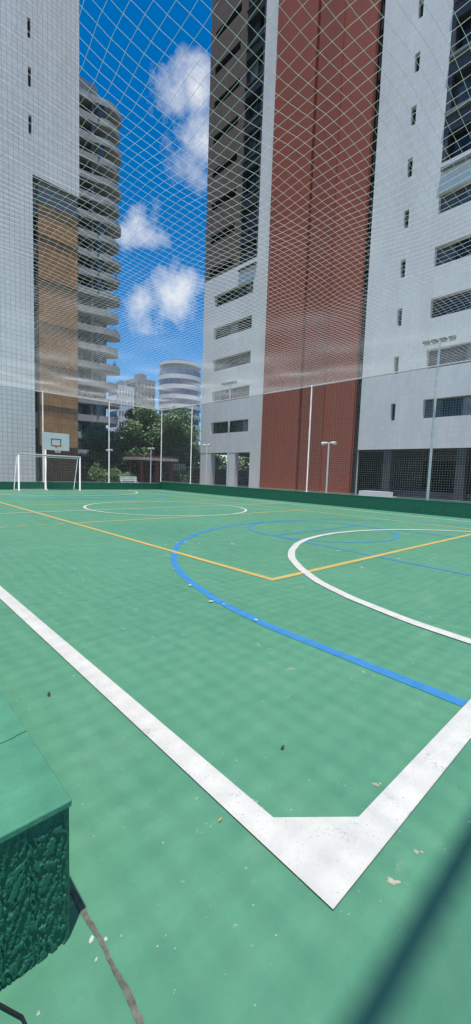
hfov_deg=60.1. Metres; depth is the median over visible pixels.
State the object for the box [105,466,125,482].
shrub
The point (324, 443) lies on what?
street lamp
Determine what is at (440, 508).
wall
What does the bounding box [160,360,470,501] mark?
net fence
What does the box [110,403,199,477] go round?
tree
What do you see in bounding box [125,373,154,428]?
office building
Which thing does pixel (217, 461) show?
tree
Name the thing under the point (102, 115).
balcony tower
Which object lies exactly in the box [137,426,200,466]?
tree
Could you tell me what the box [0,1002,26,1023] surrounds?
rubber cable
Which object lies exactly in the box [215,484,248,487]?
ground
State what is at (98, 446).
tree
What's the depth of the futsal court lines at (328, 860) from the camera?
1.79 m
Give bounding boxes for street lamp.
[106,449,112,481]
[148,448,154,481]
[203,444,211,484]
[321,442,336,491]
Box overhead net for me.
[0,0,470,409]
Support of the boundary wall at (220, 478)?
on the ground
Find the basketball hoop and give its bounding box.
[42,432,68,489]
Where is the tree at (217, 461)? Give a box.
[197,454,219,468]
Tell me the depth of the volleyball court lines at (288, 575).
7.91 m
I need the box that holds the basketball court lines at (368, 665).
[11,490,470,706]
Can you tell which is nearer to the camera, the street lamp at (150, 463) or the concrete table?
the concrete table
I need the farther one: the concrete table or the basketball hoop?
the basketball hoop
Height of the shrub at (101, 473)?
2.122 m
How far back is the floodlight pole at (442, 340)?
16.75 m
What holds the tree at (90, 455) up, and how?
on the ground
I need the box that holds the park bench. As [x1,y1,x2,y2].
[120,476,136,482]
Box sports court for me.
[0,490,470,1023]
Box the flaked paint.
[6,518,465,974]
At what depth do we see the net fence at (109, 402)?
26.68 m
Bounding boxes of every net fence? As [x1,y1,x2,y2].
[0,385,161,482]
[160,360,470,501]
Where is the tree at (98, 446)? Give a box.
[78,423,120,463]
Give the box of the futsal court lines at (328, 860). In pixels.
[0,490,470,908]
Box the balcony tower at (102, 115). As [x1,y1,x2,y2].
[77,76,121,457]
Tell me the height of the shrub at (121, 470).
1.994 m
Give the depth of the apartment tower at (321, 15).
27.76 m
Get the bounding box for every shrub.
[78,462,87,481]
[85,462,107,482]
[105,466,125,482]
[114,465,138,479]
[123,471,136,482]
[173,468,189,482]
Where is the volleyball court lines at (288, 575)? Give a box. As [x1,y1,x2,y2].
[0,493,470,580]
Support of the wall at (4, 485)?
on the sports court
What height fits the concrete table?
0.750 m
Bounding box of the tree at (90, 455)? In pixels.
[85,446,121,477]
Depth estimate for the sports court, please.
2.14 m
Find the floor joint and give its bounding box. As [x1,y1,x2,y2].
[69,886,143,1023]
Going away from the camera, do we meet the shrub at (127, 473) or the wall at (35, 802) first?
the wall at (35, 802)
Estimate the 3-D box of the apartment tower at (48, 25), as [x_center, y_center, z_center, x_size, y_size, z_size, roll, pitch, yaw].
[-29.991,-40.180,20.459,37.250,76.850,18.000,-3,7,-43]
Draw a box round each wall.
[0,481,159,489]
[0,690,71,988]
[78,462,248,484]
[160,482,470,518]
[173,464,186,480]
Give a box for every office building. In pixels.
[107,380,133,463]
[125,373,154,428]
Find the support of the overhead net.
attached to the net fence at (373, 376)
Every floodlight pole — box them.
[221,381,236,484]
[422,335,456,499]
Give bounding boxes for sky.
[79,0,248,468]
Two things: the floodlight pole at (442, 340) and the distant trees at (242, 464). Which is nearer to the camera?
the floodlight pole at (442, 340)
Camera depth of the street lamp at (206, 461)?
30.19 m
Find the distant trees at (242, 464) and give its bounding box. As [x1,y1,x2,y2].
[106,439,249,469]
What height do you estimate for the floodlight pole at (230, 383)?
7.120 m
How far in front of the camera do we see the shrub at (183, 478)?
39.32 m
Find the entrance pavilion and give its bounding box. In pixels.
[123,455,178,482]
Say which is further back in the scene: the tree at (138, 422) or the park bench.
the tree at (138, 422)
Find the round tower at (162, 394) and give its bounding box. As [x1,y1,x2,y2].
[158,359,201,466]
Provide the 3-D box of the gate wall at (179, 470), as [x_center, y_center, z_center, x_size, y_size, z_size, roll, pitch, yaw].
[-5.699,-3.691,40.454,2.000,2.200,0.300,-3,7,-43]
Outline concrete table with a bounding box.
[359,490,396,497]
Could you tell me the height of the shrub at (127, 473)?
1.507 m
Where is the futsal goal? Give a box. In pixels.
[14,453,80,490]
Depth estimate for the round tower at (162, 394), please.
134.68 m
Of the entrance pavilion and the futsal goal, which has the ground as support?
the entrance pavilion
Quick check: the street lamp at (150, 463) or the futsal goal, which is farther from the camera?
the street lamp at (150, 463)
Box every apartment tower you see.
[0,0,78,481]
[200,0,470,502]
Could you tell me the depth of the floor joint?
1.16 m
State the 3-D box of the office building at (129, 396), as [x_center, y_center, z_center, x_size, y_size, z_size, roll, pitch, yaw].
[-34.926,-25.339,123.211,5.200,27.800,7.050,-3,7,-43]
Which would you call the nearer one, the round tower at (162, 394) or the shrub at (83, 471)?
the shrub at (83, 471)
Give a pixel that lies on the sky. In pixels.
(132, 16)
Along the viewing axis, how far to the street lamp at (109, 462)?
31.65 m

